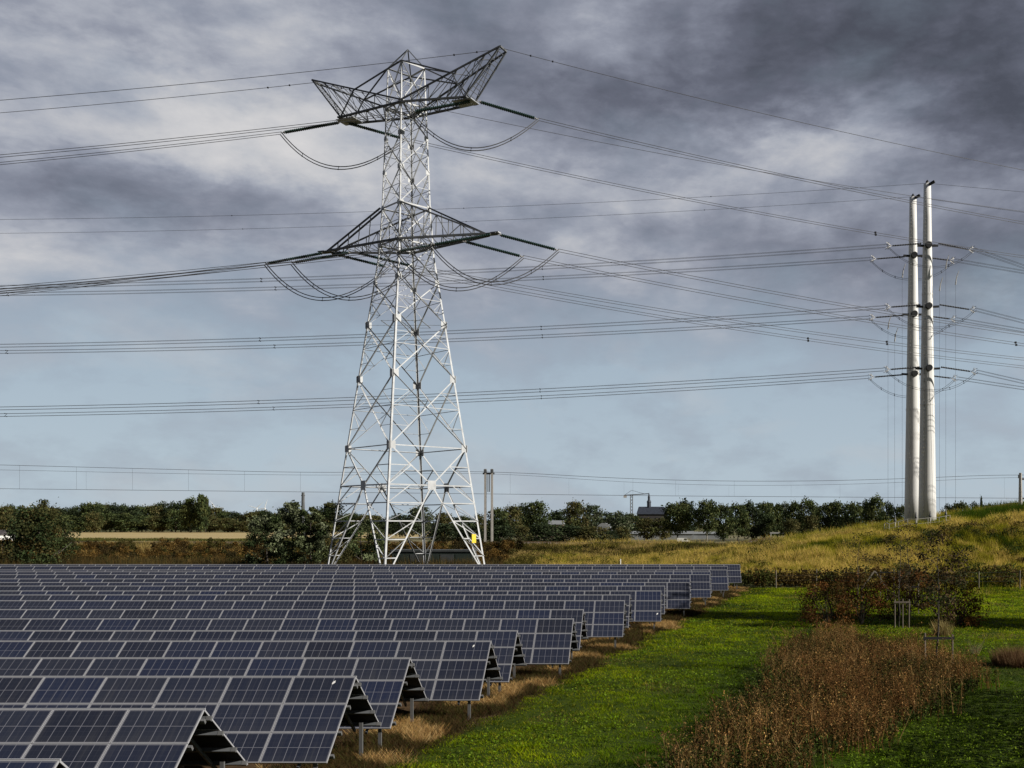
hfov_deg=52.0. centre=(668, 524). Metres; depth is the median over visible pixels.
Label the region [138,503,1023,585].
hill
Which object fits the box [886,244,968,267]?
jumper cable
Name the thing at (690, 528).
broadleaf tree
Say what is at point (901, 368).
insulator string
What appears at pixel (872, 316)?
insulator string
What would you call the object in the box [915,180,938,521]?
tubular mast
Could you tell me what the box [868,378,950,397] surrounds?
jumper cable
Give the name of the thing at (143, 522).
broadleaf tree
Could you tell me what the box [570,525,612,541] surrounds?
bush
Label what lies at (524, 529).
bush
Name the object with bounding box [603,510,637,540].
broadleaf tree
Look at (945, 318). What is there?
insulator string
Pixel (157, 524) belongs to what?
broadleaf tree
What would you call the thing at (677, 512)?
broadleaf tree
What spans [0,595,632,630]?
solar panel row
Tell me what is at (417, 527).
broadleaf tree
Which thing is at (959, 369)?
insulator string
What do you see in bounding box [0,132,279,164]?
conductor
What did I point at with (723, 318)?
conductor
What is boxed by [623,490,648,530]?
tower crane
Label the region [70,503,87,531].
broadleaf tree
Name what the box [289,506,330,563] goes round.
tree
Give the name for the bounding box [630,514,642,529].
broadleaf tree
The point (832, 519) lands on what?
broadleaf tree
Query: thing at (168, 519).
broadleaf tree
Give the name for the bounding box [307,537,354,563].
bush
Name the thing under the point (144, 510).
broadleaf tree
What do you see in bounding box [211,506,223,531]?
broadleaf tree
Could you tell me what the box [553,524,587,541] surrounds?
bush
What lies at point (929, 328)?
jumper cable
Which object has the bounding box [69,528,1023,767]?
ground
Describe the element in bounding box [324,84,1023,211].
earth wire
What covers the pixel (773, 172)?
conductor
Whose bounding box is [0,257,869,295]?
conductor
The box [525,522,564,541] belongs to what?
bush
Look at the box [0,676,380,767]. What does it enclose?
solar panel row
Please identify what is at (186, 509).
broadleaf tree
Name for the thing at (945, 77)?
sky
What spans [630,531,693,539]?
greenhouse
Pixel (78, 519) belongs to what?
broadleaf tree
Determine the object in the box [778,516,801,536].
broadleaf tree
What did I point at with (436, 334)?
conductor
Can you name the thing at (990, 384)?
conductor
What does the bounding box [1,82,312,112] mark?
earth wire
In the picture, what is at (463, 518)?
broadleaf tree
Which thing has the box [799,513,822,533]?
broadleaf tree
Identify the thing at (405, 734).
dead grass
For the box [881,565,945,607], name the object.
shrub
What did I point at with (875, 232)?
conductor
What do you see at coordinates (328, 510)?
willow tree
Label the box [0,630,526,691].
solar panel row
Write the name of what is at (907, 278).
jumper cable
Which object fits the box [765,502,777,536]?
poplar tree
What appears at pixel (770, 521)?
broadleaf tree
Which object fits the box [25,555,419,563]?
bank brush
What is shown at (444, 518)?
broadleaf tree
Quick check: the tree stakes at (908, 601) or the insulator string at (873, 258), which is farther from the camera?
the insulator string at (873, 258)
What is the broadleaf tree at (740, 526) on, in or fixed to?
on the meadow
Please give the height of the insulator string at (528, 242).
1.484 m
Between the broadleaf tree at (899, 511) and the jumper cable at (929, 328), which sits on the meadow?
the broadleaf tree at (899, 511)
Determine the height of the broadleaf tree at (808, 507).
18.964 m
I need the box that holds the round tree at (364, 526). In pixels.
[337,518,391,562]
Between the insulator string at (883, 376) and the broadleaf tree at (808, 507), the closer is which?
the insulator string at (883, 376)
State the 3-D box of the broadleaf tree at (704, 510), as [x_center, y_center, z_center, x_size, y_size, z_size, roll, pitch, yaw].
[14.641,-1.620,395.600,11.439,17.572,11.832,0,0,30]
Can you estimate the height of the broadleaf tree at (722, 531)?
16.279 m
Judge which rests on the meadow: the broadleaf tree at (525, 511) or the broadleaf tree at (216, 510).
the broadleaf tree at (525, 511)
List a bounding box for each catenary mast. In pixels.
[301,492,304,520]
[483,469,494,541]
[1018,473,1023,503]
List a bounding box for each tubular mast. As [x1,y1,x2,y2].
[901,194,922,522]
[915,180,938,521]
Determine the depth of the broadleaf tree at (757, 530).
427.88 m
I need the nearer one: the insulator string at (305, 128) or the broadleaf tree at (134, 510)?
the insulator string at (305, 128)
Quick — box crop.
[66,537,402,540]
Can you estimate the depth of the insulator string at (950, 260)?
166.11 m
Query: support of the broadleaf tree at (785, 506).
on the meadow
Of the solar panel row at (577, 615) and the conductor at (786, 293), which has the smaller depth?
the solar panel row at (577, 615)
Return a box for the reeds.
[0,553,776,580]
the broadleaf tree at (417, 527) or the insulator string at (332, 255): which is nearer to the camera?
the insulator string at (332, 255)
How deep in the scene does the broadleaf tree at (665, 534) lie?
448.37 m
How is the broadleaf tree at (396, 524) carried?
on the field
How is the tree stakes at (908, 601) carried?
on the ground at (509, 719)
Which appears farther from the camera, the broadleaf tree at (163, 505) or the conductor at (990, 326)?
the broadleaf tree at (163, 505)
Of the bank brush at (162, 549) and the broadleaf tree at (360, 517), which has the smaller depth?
the bank brush at (162, 549)
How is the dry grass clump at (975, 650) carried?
on the ground at (509, 719)
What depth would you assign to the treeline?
1206.10 m
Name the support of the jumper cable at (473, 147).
hanging from the lattice pylon
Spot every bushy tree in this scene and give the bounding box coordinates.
[0,500,84,563]
[34,499,48,544]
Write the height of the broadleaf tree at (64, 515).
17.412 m
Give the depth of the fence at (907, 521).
151.43 m
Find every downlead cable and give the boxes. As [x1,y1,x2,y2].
[939,277,942,509]
[955,271,958,506]
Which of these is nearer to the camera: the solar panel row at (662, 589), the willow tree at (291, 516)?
the solar panel row at (662, 589)
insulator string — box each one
[265,252,325,263]
[282,121,340,133]
[292,252,352,263]
[331,252,388,267]
[347,122,403,138]
[358,252,414,266]
[396,242,455,251]
[411,100,471,112]
[432,233,493,245]
[463,241,523,256]
[477,101,538,119]
[497,234,558,250]
[869,314,902,320]
[869,374,900,379]
[871,255,902,261]
[883,366,919,372]
[884,303,920,310]
[885,242,921,249]
[921,257,955,263]
[933,315,954,321]
[934,375,957,381]
[938,243,974,252]
[940,304,975,311]
[941,366,976,374]
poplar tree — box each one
[194,493,207,532]
[201,495,210,532]
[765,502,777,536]
[773,502,783,537]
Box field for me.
[64,532,429,538]
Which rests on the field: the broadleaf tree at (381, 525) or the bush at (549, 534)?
the broadleaf tree at (381, 525)
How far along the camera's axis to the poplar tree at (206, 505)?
861.52 m
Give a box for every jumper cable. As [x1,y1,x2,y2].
[264,265,388,300]
[280,132,404,169]
[291,261,415,300]
[396,252,523,291]
[410,111,538,150]
[430,244,558,285]
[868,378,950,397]
[870,259,953,279]
[870,320,949,338]
[885,305,975,328]
[885,370,971,390]
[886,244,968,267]
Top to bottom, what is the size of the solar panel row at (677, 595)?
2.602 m
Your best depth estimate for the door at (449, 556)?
137.96 m
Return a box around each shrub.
[789,579,861,628]
[793,564,864,620]
[821,568,900,624]
[860,566,940,619]
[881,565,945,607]
[928,580,993,625]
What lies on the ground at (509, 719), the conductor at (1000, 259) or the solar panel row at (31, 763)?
the solar panel row at (31, 763)
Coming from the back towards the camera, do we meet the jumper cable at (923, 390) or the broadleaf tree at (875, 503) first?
the broadleaf tree at (875, 503)
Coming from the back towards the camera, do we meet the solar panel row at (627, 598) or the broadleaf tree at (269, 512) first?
the broadleaf tree at (269, 512)
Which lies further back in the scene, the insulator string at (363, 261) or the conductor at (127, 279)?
the insulator string at (363, 261)
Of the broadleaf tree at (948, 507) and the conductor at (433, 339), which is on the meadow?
the broadleaf tree at (948, 507)
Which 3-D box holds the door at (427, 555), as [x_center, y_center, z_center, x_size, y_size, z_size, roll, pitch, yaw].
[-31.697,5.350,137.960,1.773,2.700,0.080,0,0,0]
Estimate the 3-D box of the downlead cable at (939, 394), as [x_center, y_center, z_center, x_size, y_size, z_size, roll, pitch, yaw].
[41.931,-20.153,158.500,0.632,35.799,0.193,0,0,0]
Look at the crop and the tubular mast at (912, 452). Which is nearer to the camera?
the tubular mast at (912, 452)
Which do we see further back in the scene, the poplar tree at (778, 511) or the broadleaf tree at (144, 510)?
the broadleaf tree at (144, 510)
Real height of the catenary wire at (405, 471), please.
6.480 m
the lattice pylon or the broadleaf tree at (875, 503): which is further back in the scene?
the broadleaf tree at (875, 503)
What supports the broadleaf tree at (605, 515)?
on the meadow
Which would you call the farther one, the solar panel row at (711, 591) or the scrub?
the scrub
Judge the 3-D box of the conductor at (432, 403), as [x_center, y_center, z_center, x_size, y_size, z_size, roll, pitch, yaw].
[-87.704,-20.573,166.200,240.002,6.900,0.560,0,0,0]
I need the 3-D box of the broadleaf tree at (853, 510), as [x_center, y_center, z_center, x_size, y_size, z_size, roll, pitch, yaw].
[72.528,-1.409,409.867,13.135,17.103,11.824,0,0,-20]
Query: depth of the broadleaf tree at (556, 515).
555.61 m
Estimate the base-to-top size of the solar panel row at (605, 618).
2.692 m
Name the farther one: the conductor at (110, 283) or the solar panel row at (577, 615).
the conductor at (110, 283)
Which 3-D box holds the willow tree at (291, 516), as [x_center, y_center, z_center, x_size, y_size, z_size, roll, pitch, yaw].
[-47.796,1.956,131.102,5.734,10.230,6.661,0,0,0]
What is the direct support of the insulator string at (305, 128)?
attached to the lattice pylon
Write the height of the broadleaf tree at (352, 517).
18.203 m
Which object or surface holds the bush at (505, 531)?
on the ground at (509, 719)
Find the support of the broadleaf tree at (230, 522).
on the field
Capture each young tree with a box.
[837,532,875,608]
[876,524,918,626]
[892,521,928,611]
[907,525,972,658]
[917,536,969,605]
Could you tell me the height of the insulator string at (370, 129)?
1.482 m
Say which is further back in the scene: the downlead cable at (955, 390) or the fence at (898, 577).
the downlead cable at (955, 390)
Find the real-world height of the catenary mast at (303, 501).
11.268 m
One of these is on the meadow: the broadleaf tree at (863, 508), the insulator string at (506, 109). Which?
the broadleaf tree at (863, 508)
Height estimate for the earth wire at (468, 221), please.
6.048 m
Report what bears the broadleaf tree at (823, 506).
on the meadow
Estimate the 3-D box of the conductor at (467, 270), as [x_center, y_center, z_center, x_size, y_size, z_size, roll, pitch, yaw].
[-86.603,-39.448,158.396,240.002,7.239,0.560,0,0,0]
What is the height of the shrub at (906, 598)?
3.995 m
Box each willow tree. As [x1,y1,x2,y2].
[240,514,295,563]
[268,500,313,563]
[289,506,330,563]
[311,499,352,561]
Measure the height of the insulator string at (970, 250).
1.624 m
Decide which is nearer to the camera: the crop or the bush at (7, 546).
the bush at (7, 546)
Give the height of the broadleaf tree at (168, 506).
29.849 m
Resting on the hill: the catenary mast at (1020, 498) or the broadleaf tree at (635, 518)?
the catenary mast at (1020, 498)
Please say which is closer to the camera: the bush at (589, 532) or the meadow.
the bush at (589, 532)
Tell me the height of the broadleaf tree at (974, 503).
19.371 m
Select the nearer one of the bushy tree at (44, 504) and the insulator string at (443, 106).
the insulator string at (443, 106)
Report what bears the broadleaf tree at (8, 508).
on the field
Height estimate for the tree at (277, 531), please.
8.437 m
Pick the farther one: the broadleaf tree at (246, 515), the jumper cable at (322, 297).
the broadleaf tree at (246, 515)
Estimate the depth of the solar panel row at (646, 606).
68.28 m
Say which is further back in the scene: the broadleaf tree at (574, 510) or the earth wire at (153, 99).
the broadleaf tree at (574, 510)
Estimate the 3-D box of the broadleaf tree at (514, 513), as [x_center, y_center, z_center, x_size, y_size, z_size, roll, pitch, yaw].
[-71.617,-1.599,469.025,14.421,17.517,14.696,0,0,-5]
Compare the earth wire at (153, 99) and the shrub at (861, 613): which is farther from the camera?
the earth wire at (153, 99)
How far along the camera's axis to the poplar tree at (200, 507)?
857.38 m
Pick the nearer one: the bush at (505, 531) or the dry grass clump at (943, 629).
the dry grass clump at (943, 629)
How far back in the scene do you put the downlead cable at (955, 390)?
158.49 m
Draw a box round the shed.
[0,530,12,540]
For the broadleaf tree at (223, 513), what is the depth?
937.08 m
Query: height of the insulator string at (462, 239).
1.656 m
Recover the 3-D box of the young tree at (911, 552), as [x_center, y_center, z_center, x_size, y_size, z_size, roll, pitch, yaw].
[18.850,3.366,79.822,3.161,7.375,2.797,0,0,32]
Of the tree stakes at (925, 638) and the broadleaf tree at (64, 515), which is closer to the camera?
the tree stakes at (925, 638)
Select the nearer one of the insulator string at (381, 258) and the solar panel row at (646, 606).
the solar panel row at (646, 606)
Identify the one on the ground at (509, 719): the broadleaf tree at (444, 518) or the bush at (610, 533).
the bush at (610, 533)
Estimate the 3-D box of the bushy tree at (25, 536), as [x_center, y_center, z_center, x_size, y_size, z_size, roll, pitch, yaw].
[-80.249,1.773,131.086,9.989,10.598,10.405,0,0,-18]
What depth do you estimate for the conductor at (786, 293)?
130.22 m
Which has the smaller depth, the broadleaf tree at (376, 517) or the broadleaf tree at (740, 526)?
the broadleaf tree at (740, 526)
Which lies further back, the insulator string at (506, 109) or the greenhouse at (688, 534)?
the greenhouse at (688, 534)
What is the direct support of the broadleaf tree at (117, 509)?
on the field
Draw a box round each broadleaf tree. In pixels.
[0,505,16,525]
[0,514,15,529]
[11,505,27,522]
[57,514,76,529]
[58,507,76,530]
[69,516,88,531]
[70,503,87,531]
[77,502,103,531]
[83,511,106,532]
[96,501,107,531]
[97,512,122,531]
[102,502,126,531]
[109,512,141,531]
[121,505,144,531]
[133,514,153,531]
[139,505,153,531]
[144,515,166,531]
[145,503,163,531]
[153,500,169,531]
[160,508,188,531]
[163,501,175,531]
[166,500,188,531]
[176,495,197,532]
[188,508,214,531]
[198,515,220,531]
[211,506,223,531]
[213,517,240,531]
[215,510,230,531]
[220,511,242,531]
[233,520,251,532]
[237,511,259,530]
[256,509,275,521]
[344,513,357,522]
[351,512,361,520]
[355,514,372,523]
[372,514,382,530]
[376,517,394,535]
[383,513,410,536]
[402,506,433,538]
[432,511,455,537]
[453,515,474,537]
[472,511,488,535]
[487,507,511,537]
[503,504,523,539]
[512,503,530,535]
[521,499,553,537]
[545,509,581,532]
[562,500,593,538]
[582,503,606,537]
[599,511,615,526]
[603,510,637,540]
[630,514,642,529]
[633,517,658,539]
[647,518,672,539]
[659,501,693,537]
[678,497,699,531]
[692,498,720,539]
[714,503,739,541]
[724,501,754,540]
[733,499,767,539]
[755,501,775,538]
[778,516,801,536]
[780,501,788,534]
[781,500,804,533]
[794,495,822,532]
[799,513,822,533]
[817,503,828,531]
[821,500,845,530]
[837,501,864,528]
[856,498,874,524]
[861,494,889,525]
[881,501,899,522]
[893,504,903,520]
[939,503,953,513]
[951,500,970,510]
[969,500,979,508]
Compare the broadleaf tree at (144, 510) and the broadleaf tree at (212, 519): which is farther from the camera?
the broadleaf tree at (144, 510)
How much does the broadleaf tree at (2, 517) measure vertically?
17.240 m
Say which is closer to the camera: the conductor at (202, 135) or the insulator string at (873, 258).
the conductor at (202, 135)
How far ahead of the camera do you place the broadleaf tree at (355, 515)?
928.92 m
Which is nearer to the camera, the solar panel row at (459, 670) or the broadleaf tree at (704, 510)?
the solar panel row at (459, 670)
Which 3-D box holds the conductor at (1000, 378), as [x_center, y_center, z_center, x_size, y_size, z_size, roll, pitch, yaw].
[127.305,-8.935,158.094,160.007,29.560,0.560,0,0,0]
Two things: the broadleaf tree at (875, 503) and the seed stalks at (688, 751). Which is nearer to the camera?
the seed stalks at (688, 751)
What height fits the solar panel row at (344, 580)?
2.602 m
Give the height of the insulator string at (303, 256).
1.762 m
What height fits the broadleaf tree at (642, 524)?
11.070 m
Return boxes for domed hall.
[596,523,612,536]
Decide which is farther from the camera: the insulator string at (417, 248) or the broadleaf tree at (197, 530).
the broadleaf tree at (197, 530)
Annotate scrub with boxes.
[826,515,1023,574]
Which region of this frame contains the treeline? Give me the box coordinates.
[1,518,848,530]
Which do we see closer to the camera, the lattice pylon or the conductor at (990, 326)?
the lattice pylon
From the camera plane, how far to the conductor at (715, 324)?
142.13 m
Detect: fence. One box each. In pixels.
[776,569,1020,589]
[884,515,949,530]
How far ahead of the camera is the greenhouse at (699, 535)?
474.00 m
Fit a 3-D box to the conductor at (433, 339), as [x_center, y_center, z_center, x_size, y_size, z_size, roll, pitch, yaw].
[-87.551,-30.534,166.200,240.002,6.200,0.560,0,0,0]
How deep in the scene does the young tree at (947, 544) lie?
75.94 m
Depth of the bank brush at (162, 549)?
172.77 m
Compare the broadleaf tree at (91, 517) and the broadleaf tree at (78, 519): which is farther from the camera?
the broadleaf tree at (78, 519)
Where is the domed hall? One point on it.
(603, 525)
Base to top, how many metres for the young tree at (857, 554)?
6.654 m
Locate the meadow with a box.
[358,536,781,542]
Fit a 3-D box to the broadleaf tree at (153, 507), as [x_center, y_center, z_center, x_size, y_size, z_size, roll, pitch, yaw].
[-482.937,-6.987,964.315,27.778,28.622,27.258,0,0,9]
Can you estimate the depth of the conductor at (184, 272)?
117.92 m
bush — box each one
[0,537,33,563]
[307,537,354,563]
[420,523,461,541]
[452,524,490,541]
[481,525,521,541]
[515,526,533,540]
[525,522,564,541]
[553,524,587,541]
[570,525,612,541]
[599,531,619,541]
[614,526,633,540]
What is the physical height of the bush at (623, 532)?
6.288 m
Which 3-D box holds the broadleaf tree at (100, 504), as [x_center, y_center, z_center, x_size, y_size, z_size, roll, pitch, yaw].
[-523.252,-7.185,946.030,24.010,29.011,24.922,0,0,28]
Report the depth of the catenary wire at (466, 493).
205.47 m
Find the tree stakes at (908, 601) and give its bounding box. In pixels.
[894,599,910,627]
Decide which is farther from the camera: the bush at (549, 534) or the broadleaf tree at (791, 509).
the broadleaf tree at (791, 509)
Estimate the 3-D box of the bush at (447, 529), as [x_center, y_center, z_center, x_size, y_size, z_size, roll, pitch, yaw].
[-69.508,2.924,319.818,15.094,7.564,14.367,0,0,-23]
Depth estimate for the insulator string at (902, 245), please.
158.31 m
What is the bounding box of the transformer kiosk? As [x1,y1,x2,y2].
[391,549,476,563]
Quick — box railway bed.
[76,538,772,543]
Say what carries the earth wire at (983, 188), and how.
attached to the tubular mast at (927, 486)
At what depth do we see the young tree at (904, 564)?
69.04 m
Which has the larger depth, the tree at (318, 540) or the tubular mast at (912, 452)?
the tubular mast at (912, 452)
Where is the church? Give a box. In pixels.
[636,494,664,530]
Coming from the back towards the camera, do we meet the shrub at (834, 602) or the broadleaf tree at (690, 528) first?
the broadleaf tree at (690, 528)
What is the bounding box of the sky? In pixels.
[0,0,1023,524]
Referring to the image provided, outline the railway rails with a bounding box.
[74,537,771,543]
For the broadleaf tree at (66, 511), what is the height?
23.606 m
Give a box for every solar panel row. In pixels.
[0,564,741,587]
[0,566,729,591]
[0,570,728,596]
[0,572,712,599]
[0,574,711,604]
[0,579,691,610]
[0,582,690,616]
[0,586,665,613]
[0,591,662,629]
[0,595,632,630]
[0,600,627,646]
[0,609,588,658]
[0,618,578,674]
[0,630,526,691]
[0,640,502,719]
[0,657,428,746]
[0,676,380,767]
[0,708,247,767]
[0,758,68,767]
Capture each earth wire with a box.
[0,49,499,100]
[0,183,923,219]
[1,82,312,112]
[58,197,903,232]
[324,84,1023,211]
[506,49,1021,169]
[940,184,1019,191]
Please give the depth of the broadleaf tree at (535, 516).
417.92 m
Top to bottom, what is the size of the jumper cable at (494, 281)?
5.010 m
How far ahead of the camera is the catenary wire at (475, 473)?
206.38 m
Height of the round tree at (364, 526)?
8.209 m
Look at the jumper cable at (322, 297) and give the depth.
128.41 m
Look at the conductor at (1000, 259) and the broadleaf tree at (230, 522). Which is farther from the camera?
the broadleaf tree at (230, 522)
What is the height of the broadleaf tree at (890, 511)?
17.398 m
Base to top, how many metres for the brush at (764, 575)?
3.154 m
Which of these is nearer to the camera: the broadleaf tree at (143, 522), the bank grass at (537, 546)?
the bank grass at (537, 546)
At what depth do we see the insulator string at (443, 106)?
121.05 m
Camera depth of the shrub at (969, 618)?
69.70 m
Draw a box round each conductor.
[0,111,410,157]
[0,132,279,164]
[0,244,429,289]
[0,250,393,291]
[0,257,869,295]
[0,261,290,293]
[0,305,884,347]
[0,316,869,353]
[0,375,868,416]
[2,263,263,295]
[3,368,881,409]
[15,244,881,288]
[390,266,1021,367]
[405,138,1022,257]
[416,266,1021,359]
[524,255,1023,345]
[539,118,1021,223]
[560,249,1023,335]
[955,258,1022,273]
[957,317,1023,331]
[957,377,1023,389]
[976,248,1023,268]
[976,308,1023,323]
[977,370,1023,383]
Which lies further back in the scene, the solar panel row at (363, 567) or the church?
the church
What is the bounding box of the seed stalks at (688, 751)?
[623,628,880,767]
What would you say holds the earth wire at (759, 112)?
attached to the lattice pylon
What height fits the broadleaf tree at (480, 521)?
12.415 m
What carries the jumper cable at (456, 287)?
hanging from the lattice pylon
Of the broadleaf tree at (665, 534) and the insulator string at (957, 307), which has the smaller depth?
the insulator string at (957, 307)
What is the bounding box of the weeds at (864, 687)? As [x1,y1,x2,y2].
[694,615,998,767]
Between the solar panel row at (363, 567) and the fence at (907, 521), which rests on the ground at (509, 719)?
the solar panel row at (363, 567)
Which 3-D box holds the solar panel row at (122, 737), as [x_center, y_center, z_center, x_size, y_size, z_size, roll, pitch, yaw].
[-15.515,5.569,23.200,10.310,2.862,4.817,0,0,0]
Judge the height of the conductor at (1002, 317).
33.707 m
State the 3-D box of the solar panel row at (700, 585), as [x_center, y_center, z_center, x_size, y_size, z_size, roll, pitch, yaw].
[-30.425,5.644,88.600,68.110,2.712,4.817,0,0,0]
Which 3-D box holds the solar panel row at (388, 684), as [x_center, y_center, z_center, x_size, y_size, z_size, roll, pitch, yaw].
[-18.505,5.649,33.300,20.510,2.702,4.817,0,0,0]
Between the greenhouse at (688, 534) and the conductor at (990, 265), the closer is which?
the conductor at (990, 265)
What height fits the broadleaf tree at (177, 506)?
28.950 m
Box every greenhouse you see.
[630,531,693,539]
[694,532,719,538]
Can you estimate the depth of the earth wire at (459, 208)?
159.98 m
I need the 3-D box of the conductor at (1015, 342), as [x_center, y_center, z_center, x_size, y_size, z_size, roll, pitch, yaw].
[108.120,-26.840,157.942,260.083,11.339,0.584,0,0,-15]
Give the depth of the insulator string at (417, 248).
121.56 m
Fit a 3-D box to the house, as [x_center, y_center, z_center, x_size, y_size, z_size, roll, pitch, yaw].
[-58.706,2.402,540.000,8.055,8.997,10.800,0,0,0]
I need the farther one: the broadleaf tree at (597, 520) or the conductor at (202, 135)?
the broadleaf tree at (597, 520)
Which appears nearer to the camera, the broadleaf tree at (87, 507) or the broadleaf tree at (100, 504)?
the broadleaf tree at (87, 507)
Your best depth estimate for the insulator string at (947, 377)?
166.11 m
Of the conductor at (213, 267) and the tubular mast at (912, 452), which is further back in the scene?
the tubular mast at (912, 452)
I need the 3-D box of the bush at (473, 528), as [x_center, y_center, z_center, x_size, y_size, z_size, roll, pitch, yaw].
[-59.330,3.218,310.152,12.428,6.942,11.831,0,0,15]
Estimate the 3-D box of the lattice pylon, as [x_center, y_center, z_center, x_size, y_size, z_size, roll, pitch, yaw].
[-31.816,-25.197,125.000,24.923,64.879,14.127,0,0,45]
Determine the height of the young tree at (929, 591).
7.018 m
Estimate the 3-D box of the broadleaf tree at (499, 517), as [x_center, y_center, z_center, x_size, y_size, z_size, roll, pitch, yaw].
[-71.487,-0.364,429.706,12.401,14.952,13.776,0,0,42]
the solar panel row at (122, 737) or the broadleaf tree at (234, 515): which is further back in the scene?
the broadleaf tree at (234, 515)
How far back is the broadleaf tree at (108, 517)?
894.45 m
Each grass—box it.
[31,537,807,563]
[247,585,752,767]
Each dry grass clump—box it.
[929,618,954,635]
[962,633,982,654]
[988,641,1023,668]
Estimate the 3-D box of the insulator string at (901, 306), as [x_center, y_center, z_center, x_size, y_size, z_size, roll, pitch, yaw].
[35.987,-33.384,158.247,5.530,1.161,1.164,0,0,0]
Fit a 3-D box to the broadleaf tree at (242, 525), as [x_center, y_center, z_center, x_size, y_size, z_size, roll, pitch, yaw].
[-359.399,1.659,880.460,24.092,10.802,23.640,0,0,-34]
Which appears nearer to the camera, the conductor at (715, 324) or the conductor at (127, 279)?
the conductor at (127, 279)
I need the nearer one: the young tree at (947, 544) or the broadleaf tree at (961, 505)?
the young tree at (947, 544)
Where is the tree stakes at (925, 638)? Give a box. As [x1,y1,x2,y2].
[923,633,954,657]
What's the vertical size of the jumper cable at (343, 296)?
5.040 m
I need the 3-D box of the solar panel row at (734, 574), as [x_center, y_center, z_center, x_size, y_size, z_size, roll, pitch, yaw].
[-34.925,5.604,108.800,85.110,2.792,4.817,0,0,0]
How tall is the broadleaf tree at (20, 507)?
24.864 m
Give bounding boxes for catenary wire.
[0,488,936,497]
[15,465,992,491]
[25,470,1023,485]
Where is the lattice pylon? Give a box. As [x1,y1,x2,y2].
[311,45,506,563]
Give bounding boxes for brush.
[0,536,524,563]
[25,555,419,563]
[511,538,807,573]
[729,564,1023,587]
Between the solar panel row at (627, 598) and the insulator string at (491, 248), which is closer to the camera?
the solar panel row at (627, 598)
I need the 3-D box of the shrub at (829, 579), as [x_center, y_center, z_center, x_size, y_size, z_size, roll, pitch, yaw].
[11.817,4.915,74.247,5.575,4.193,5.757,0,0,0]
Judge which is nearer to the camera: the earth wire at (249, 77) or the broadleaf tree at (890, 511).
the earth wire at (249, 77)
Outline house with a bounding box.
[548,520,564,536]
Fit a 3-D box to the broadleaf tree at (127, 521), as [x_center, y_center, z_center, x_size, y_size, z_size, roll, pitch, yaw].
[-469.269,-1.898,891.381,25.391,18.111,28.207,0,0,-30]
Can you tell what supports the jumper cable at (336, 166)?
hanging from the lattice pylon
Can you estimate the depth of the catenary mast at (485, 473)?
204.76 m
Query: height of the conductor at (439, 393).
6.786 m
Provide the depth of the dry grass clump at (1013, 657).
49.88 m

